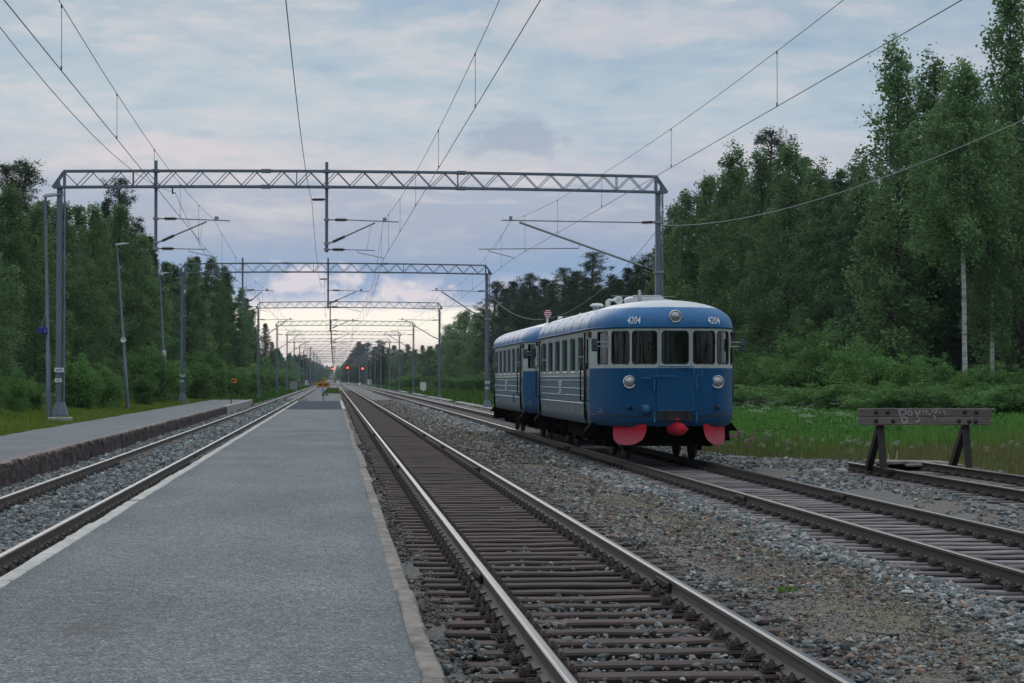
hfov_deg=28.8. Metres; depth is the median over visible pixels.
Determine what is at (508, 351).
window
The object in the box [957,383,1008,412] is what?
bush
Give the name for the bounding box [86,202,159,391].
birch tree
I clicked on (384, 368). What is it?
spruce tree
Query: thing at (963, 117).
birch tree
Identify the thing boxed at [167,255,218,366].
birch tree
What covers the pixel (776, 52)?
overhead line
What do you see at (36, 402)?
bush
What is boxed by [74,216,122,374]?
leafy tree
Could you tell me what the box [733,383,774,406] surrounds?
bush
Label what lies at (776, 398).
bush
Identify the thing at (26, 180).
pine tree
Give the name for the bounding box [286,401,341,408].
platform end surface
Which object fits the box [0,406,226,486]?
stone wall
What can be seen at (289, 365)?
birch tree
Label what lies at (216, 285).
birch tree
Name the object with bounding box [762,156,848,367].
birch tree
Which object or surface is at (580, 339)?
window
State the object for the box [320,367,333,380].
birch tree
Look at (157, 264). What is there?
spruce tree
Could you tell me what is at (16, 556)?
railway track
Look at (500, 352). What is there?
window
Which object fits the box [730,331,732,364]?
window
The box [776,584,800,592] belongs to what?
weed
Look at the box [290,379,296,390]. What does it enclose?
hut
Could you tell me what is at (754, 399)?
bush
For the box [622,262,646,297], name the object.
spruce tree
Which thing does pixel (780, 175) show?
spruce tree
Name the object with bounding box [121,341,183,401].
bush
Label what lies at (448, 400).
concrete edging
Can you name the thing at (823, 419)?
weeds
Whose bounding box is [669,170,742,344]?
birch tree
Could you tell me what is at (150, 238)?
spruce tree
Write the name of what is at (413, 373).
gantry
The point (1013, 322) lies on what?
spruce tree
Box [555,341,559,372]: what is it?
window
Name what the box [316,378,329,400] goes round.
platform end sign
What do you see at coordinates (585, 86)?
sky
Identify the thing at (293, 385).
door
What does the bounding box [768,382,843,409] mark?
bush
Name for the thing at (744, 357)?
bush
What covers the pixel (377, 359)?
pine tree
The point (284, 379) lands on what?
bush
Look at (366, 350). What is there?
pine tree
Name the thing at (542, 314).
leafy tree
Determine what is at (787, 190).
birch tree
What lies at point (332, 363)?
gantry
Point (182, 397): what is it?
gantry
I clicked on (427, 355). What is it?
birch tree
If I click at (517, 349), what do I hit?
window
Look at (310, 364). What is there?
catenary mast
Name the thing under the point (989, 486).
railway track
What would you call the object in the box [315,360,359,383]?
gantry
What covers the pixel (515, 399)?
railcar
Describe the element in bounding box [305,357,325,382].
birch tree
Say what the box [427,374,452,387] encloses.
bush
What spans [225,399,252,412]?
concrete wall
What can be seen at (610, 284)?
spruce tree
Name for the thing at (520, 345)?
door
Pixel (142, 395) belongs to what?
bush
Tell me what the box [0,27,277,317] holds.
feeder wire
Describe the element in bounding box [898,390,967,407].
bush
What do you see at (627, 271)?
spruce tree
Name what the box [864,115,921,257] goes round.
leafy tree
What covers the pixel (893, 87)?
birch tree
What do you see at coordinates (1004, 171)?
leafy tree
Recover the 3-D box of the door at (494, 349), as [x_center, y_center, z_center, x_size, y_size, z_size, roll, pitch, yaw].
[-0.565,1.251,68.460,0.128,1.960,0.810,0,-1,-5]
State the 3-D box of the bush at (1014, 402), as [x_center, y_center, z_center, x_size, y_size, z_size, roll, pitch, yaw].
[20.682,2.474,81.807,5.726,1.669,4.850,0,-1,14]
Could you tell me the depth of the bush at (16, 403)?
77.86 m
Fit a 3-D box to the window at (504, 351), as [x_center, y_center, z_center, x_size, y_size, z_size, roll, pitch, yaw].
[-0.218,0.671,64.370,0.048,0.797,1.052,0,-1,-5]
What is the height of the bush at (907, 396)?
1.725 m
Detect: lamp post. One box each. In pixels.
[39,193,62,417]
[115,243,129,408]
[158,272,168,401]
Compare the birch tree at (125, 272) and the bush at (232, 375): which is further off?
the bush at (232, 375)
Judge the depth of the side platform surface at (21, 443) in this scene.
58.87 m
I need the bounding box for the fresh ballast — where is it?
[390,399,1023,649]
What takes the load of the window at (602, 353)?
in the railcar at (639, 369)
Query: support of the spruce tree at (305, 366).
on the ground at (790, 455)
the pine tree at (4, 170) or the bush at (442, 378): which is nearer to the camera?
the pine tree at (4, 170)
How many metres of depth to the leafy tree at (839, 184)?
131.84 m
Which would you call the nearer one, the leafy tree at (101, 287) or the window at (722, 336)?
the window at (722, 336)
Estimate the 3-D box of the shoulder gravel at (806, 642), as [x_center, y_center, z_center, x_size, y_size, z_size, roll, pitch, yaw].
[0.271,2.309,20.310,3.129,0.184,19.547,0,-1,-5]
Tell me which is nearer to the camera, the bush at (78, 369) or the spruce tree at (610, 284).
the bush at (78, 369)
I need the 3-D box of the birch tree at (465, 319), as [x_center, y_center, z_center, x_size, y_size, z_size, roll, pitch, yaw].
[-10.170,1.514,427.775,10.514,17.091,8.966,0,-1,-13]
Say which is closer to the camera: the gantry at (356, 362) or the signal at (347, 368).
the gantry at (356, 362)
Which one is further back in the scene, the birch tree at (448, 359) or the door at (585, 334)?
the birch tree at (448, 359)
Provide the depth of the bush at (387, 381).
519.13 m
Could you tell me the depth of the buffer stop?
39.22 m
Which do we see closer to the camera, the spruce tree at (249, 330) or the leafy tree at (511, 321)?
the leafy tree at (511, 321)
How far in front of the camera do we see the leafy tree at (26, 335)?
100.25 m
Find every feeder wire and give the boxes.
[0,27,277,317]
[285,0,328,333]
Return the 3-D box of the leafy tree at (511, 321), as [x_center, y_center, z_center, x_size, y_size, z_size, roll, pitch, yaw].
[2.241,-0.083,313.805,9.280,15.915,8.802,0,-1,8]
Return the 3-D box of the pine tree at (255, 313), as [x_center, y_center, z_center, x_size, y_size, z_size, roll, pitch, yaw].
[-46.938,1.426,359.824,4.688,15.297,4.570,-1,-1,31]
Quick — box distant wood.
[45,264,786,393]
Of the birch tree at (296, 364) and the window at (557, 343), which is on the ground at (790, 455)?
the birch tree at (296, 364)
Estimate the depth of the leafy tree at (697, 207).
179.86 m
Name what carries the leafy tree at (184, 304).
on the ground at (790, 455)
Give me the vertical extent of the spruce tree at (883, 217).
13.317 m
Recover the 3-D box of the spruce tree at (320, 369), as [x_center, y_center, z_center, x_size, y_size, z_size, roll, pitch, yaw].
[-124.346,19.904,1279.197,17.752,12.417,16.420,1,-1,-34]
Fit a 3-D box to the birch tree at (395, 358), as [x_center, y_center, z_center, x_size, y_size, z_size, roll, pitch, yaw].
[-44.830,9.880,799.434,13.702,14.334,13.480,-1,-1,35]
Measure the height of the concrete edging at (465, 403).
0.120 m
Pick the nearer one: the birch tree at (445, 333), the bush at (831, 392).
the bush at (831, 392)
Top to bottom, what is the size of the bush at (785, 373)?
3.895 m
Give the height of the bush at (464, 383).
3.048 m
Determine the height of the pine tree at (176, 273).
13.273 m
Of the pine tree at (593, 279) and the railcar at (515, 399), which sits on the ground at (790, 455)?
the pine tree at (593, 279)
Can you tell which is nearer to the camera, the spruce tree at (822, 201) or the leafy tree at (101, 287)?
the spruce tree at (822, 201)
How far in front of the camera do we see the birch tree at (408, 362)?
679.52 m
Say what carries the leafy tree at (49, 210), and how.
on the ground at (790, 455)
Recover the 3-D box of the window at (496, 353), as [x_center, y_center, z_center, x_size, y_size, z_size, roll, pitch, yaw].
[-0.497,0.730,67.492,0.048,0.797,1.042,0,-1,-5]
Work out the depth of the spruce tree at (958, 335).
113.83 m
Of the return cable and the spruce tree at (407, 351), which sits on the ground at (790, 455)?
the spruce tree at (407, 351)
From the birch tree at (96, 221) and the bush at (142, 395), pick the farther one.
the birch tree at (96, 221)
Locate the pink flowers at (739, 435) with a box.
[708,427,799,459]
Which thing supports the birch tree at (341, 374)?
on the ground at (790, 455)
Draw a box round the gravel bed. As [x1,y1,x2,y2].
[9,383,1023,682]
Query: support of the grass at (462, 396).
on the ground at (790, 455)
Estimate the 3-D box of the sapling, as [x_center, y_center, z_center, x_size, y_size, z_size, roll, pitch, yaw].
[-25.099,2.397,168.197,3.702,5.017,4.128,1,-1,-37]
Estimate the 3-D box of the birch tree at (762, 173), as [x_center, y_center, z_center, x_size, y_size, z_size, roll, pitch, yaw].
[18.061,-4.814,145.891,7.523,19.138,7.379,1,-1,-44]
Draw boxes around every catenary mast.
[310,347,321,386]
[313,354,324,385]
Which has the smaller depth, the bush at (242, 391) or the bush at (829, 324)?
the bush at (829, 324)
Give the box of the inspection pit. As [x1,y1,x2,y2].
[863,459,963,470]
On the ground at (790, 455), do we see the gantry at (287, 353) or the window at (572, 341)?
the gantry at (287, 353)
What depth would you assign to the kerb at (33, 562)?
19.53 m
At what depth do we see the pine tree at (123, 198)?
150.18 m
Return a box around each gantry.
[48,160,667,421]
[178,258,491,406]
[256,301,442,397]
[275,320,415,394]
[285,331,401,391]
[293,338,390,389]
[299,344,381,387]
[303,348,375,386]
[306,352,370,385]
[309,354,367,385]
[311,356,364,384]
[315,358,361,384]
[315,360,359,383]
[316,362,357,383]
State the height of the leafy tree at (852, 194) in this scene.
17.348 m
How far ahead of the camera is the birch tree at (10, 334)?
80.15 m
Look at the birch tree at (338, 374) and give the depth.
1199.24 m
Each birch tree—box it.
[0,182,55,397]
[0,238,32,380]
[7,202,88,395]
[36,199,114,394]
[50,199,135,379]
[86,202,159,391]
[119,228,177,384]
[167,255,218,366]
[186,254,236,370]
[231,287,256,372]
[285,360,304,380]
[292,361,305,382]
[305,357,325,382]
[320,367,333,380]
[332,359,349,382]
[332,364,345,381]
[386,349,406,379]
[397,349,424,376]
[415,346,433,383]
[430,338,456,377]
[435,324,456,371]
[436,314,472,381]
[441,309,481,370]
[451,312,488,386]
[462,311,497,374]
[640,202,699,300]
[661,188,714,302]
[669,136,775,362]
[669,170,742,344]
[708,145,807,364]
[721,142,836,365]
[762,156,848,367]
[816,33,960,374]
[858,42,975,373]
[884,56,1023,375]
[944,97,1023,381]
[954,0,1023,382]
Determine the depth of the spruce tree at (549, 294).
267.73 m
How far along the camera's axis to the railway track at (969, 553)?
27.24 m
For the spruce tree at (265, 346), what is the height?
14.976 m
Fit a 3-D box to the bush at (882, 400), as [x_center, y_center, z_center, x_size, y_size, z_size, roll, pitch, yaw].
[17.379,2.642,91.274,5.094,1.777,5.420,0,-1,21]
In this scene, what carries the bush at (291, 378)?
on the ground at (790, 455)
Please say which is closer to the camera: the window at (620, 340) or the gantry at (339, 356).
the window at (620, 340)
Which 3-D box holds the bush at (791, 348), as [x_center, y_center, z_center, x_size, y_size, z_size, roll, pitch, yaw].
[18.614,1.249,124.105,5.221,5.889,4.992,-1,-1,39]
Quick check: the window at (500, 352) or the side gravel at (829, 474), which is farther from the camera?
the window at (500, 352)
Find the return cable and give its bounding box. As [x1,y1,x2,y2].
[443,119,1023,331]
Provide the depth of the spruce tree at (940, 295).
117.46 m
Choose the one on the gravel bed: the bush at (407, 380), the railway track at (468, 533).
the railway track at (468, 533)
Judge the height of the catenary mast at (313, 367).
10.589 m
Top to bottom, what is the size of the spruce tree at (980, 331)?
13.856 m
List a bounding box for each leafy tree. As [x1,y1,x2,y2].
[0,261,44,395]
[22,198,92,387]
[66,205,114,372]
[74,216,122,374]
[108,240,154,394]
[141,261,186,380]
[171,272,194,367]
[200,271,232,348]
[206,265,244,372]
[209,270,252,371]
[240,313,260,364]
[504,296,527,329]
[537,296,555,323]
[661,193,712,284]
[697,166,751,257]
[772,154,823,295]
[804,168,868,347]
[816,161,901,380]
[834,177,872,250]
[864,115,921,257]
[945,139,1017,308]
[961,93,1023,363]
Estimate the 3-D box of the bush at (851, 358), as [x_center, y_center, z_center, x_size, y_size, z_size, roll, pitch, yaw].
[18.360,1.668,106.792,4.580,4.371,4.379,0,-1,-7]
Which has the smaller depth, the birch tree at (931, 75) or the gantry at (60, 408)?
the gantry at (60, 408)
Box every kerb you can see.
[0,401,297,587]
[342,409,409,591]
[396,589,447,682]
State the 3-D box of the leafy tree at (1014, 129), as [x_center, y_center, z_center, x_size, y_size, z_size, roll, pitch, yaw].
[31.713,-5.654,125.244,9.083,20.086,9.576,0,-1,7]
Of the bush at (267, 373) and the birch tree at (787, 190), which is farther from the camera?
the bush at (267, 373)
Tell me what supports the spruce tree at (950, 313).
on the ground at (790, 455)
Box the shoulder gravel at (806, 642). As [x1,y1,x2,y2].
[430,504,910,682]
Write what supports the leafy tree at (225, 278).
on the ground at (790, 455)
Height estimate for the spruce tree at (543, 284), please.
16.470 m
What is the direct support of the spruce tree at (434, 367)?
on the ground at (790, 455)
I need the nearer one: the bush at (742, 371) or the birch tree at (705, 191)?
the bush at (742, 371)
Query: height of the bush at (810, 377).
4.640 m
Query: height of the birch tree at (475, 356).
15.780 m
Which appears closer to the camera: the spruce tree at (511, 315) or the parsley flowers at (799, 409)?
the parsley flowers at (799, 409)
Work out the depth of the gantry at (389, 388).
376.11 m
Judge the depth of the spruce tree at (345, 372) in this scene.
1018.58 m
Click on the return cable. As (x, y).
(782, 209)
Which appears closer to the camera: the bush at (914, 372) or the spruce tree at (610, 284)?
the bush at (914, 372)
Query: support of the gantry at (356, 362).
on the ground at (790, 455)
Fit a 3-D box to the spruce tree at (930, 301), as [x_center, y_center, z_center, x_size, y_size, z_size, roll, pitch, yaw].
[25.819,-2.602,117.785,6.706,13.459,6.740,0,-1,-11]
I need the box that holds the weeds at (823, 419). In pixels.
[731,402,1023,436]
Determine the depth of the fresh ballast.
22.54 m
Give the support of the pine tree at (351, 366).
on the ground at (790, 455)
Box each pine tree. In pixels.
[0,156,55,398]
[0,161,42,403]
[79,176,144,355]
[122,219,169,354]
[150,261,192,359]
[249,309,263,364]
[345,349,357,382]
[355,342,371,374]
[367,340,388,384]
[471,279,506,365]
[506,271,541,331]
[535,267,573,325]
[565,249,615,315]
[628,252,654,294]
[723,125,798,320]
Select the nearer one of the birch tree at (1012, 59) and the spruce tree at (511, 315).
the birch tree at (1012, 59)
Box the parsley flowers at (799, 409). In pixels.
[734,400,994,422]
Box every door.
[291,383,295,390]
[494,349,496,406]
[520,345,523,410]
[539,341,542,413]
[584,332,589,421]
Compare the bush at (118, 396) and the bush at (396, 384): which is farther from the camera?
the bush at (396, 384)
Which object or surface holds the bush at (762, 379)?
on the ground at (790, 455)
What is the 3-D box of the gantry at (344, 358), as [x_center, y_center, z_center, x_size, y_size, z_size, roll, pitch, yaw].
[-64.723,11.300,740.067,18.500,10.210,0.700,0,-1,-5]
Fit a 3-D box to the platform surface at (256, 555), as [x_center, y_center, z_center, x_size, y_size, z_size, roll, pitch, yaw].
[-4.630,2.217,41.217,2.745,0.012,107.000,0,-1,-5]
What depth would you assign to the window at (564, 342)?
47.95 m
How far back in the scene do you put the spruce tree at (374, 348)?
699.39 m
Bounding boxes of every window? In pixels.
[495,351,497,374]
[499,351,501,374]
[503,350,505,374]
[507,349,510,373]
[512,348,514,373]
[516,348,519,373]
[528,344,534,368]
[542,343,545,373]
[548,342,552,372]
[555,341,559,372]
[562,340,566,372]
[570,338,574,372]
[578,337,584,372]
[597,331,607,364]
[611,331,629,364]
[632,330,657,364]
[661,330,688,364]
[693,330,714,364]
[717,331,728,364]
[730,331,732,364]
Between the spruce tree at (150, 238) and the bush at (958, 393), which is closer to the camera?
the bush at (958, 393)
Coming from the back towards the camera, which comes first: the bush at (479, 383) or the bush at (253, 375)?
the bush at (479, 383)
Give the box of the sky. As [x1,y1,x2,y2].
[0,0,1023,370]
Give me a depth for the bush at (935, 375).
98.61 m
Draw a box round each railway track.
[0,386,318,576]
[337,383,866,682]
[345,382,1023,610]
[833,461,1023,508]
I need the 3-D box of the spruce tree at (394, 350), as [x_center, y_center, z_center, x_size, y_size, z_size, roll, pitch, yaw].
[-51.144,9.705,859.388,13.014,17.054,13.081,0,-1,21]
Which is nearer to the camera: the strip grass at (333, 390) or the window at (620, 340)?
the window at (620, 340)
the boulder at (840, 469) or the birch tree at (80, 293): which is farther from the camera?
the birch tree at (80, 293)
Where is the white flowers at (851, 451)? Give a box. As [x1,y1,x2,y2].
[719,430,1018,458]
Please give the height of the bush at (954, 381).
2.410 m
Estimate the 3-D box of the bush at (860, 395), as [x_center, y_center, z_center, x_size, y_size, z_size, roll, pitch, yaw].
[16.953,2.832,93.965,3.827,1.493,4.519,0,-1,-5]
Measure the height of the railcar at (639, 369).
3.748 m
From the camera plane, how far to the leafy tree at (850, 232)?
121.98 m
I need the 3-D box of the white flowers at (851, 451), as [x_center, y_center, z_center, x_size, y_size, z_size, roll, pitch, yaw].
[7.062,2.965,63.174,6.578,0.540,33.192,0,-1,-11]
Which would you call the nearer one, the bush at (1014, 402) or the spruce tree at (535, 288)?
the bush at (1014, 402)
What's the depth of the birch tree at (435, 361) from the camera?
499.40 m
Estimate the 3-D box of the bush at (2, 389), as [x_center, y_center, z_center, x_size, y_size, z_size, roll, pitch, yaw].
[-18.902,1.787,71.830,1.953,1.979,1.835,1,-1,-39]
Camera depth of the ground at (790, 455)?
54.34 m
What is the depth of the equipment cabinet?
299.75 m
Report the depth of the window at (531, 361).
57.47 m
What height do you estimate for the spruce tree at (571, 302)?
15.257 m
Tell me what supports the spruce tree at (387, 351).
on the ground at (790, 455)
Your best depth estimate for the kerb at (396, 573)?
19.28 m
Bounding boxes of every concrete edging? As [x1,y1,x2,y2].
[426,396,453,401]
[455,401,492,409]
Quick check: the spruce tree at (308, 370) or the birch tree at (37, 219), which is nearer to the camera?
the birch tree at (37, 219)
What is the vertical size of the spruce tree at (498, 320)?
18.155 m
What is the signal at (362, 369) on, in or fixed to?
on the ground at (790, 455)
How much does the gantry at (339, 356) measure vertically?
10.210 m
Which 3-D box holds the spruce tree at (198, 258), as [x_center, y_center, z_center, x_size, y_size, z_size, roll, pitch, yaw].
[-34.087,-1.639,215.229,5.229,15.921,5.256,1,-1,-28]
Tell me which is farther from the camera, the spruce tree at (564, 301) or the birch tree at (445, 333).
the birch tree at (445, 333)
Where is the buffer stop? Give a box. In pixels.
[857,408,991,471]
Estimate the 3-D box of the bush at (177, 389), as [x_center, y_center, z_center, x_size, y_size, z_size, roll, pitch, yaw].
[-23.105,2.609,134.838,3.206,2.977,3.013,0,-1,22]
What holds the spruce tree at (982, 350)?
on the ground at (790, 455)
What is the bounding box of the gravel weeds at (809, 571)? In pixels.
[511,450,1023,676]
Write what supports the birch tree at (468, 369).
on the ground at (790, 455)
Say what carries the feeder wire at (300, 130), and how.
hanging from the gantry at (60, 408)
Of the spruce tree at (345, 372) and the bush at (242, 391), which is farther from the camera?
the spruce tree at (345, 372)
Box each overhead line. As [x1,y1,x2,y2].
[4,0,321,362]
[338,0,540,367]
[356,0,961,364]
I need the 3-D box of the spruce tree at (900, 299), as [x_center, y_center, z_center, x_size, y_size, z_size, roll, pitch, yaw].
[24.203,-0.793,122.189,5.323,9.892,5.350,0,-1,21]
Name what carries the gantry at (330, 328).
on the ground at (790, 455)
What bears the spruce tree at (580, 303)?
on the ground at (790, 455)
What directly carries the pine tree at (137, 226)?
on the ground at (790, 455)
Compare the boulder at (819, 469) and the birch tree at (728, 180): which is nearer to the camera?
the boulder at (819, 469)
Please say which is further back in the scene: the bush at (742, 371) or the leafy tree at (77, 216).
the leafy tree at (77, 216)
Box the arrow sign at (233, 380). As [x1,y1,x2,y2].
[231,378,236,403]
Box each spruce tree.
[96,201,124,388]
[122,236,178,388]
[153,252,164,346]
[184,256,216,362]
[239,298,267,385]
[259,323,279,384]
[269,342,279,367]
[296,354,311,383]
[302,354,314,382]
[317,363,328,380]
[337,353,352,382]
[345,342,371,382]
[349,344,369,383]
[360,346,379,384]
[372,345,394,383]
[379,348,391,377]
[386,345,401,377]
[393,344,412,377]
[415,345,430,382]
[426,343,441,382]
[475,288,509,385]
[488,279,519,384]
[492,286,530,383]
[523,278,549,326]
[524,286,540,328]
[535,283,559,324]
[554,279,577,320]
[559,269,584,315]
[569,278,595,315]
[599,274,617,307]
[609,277,623,305]
[614,264,636,301]
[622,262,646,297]
[768,170,785,233]
[801,176,835,317]
[846,208,904,339]
[887,253,918,342]
[900,244,959,366]
[903,207,961,366]
[930,219,995,375]
[930,252,988,382]
[949,175,1018,377]
[958,246,1018,389]
[988,249,1019,377]
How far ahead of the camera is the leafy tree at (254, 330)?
329.46 m
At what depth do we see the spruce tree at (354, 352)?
899.10 m
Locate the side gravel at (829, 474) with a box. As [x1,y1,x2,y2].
[639,446,1023,530]
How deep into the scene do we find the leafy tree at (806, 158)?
155.32 m
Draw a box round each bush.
[0,368,37,412]
[0,371,14,415]
[23,372,45,410]
[42,347,106,408]
[67,372,103,409]
[85,356,126,407]
[105,377,124,406]
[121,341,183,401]
[122,367,159,404]
[161,358,194,399]
[168,351,227,398]
[185,364,208,398]
[207,363,249,395]
[229,364,254,396]
[238,365,268,393]
[249,356,280,391]
[266,365,285,388]
[272,368,291,386]
[280,370,300,383]
[384,377,396,385]
[390,377,404,387]
[398,370,424,386]
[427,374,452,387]
[442,376,457,388]
[454,372,474,389]
[465,372,492,391]
[733,341,777,382]
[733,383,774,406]
[734,354,779,391]
[738,383,793,406]
[741,356,789,391]
[752,345,820,393]
[755,387,810,409]
[767,315,833,385]
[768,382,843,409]
[785,329,865,393]
[794,312,861,362]
[800,376,887,409]
[812,332,896,390]
[832,381,948,408]
[834,387,883,407]
[847,344,929,391]
[874,349,941,389]
[890,382,958,407]
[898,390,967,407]
[914,350,967,395]
[926,382,1005,407]
[934,368,983,392]
[948,381,1023,418]
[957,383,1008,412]
[961,358,1019,392]
[995,362,1023,397]
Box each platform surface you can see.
[0,400,244,461]
[0,409,422,682]
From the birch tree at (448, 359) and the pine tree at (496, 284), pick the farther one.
the birch tree at (448, 359)
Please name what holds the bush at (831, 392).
on the ground at (790, 455)
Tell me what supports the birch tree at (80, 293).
on the ground at (790, 455)
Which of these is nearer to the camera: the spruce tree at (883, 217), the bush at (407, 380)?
the spruce tree at (883, 217)
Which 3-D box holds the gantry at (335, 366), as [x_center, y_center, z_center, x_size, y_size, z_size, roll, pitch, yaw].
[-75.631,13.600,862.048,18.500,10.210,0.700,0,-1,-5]
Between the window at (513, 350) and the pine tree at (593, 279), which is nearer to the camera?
the window at (513, 350)
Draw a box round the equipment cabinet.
[420,382,425,390]
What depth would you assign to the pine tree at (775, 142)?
166.08 m
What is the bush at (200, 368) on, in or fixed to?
on the ground at (790, 455)
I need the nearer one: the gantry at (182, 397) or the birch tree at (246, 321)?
the gantry at (182, 397)
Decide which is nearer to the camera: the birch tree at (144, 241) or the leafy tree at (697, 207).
the birch tree at (144, 241)
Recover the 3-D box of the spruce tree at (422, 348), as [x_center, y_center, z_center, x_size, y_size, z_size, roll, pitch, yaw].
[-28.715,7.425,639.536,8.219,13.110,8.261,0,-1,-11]
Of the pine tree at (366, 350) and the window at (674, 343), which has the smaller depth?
the window at (674, 343)
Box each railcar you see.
[488,310,580,438]
[531,290,744,460]
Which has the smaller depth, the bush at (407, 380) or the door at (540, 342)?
the door at (540, 342)
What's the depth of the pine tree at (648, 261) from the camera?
185.77 m
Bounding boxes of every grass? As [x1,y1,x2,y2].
[0,397,234,435]
[187,384,493,404]
[322,387,339,395]
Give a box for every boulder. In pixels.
[811,468,826,471]
[835,468,847,470]
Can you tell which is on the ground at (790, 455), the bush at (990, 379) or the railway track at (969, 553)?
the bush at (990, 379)
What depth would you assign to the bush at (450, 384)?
339.49 m
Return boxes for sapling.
[197,340,236,397]
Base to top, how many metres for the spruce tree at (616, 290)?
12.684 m
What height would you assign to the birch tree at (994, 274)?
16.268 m
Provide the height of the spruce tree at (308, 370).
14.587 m
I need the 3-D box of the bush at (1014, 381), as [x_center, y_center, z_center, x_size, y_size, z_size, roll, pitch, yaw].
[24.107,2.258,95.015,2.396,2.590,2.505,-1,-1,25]
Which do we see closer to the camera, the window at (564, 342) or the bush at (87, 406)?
the window at (564, 342)
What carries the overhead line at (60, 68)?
hanging from the gantry at (330, 328)
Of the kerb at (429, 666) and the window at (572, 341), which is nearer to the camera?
the kerb at (429, 666)
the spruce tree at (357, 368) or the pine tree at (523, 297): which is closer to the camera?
the pine tree at (523, 297)
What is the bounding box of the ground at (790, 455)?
[0,374,1023,474]
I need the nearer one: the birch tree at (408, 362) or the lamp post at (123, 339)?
the lamp post at (123, 339)
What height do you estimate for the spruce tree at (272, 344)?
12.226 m
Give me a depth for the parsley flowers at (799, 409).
87.76 m
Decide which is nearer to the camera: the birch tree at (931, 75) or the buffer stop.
the buffer stop
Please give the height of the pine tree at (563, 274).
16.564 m
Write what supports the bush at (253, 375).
on the ground at (790, 455)
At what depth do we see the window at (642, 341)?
41.37 m
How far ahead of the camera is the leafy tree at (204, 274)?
259.70 m
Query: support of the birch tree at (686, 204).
on the ground at (790, 455)
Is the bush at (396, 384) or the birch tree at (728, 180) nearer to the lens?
the birch tree at (728, 180)
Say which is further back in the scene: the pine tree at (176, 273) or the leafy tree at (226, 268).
the leafy tree at (226, 268)
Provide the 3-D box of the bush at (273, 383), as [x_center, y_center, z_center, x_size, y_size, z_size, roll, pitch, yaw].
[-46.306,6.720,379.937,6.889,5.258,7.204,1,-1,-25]
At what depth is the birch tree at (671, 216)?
167.68 m
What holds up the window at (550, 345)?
in the railcar at (639, 369)
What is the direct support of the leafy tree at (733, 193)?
on the ground at (790, 455)
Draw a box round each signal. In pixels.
[346,365,349,384]
[358,365,363,385]
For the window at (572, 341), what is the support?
in the railcar at (639, 369)
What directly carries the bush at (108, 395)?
on the ground at (790, 455)
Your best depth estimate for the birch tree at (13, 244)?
92.04 m
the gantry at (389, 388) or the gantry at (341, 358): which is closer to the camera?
the gantry at (389, 388)
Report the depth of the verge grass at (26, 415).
79.31 m
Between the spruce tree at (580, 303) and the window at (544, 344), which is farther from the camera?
the spruce tree at (580, 303)
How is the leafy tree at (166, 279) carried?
on the ground at (790, 455)
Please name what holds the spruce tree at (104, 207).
on the ground at (790, 455)
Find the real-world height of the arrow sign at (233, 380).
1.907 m
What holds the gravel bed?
on the ground at (790, 455)
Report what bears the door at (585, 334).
in the railcar at (639, 369)
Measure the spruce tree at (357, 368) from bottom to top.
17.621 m
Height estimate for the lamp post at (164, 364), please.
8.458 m
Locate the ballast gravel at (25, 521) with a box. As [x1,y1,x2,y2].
[0,398,307,570]
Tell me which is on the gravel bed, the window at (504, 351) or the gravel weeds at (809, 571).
the gravel weeds at (809, 571)
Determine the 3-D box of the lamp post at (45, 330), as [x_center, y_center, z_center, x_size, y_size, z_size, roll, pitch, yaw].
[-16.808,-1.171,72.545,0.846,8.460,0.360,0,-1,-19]
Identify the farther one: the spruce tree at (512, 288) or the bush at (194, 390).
the spruce tree at (512, 288)
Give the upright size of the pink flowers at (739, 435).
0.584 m
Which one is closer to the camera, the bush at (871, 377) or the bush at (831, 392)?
the bush at (831, 392)
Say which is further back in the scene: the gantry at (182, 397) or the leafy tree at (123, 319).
the leafy tree at (123, 319)
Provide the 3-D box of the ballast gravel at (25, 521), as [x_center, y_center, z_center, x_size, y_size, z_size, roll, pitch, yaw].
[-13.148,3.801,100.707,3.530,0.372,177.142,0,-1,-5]
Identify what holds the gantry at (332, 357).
on the ground at (790, 455)
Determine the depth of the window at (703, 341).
41.48 m
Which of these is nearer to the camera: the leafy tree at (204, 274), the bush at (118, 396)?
the bush at (118, 396)
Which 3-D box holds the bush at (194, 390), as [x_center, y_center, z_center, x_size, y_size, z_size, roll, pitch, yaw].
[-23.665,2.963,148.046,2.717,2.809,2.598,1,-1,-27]

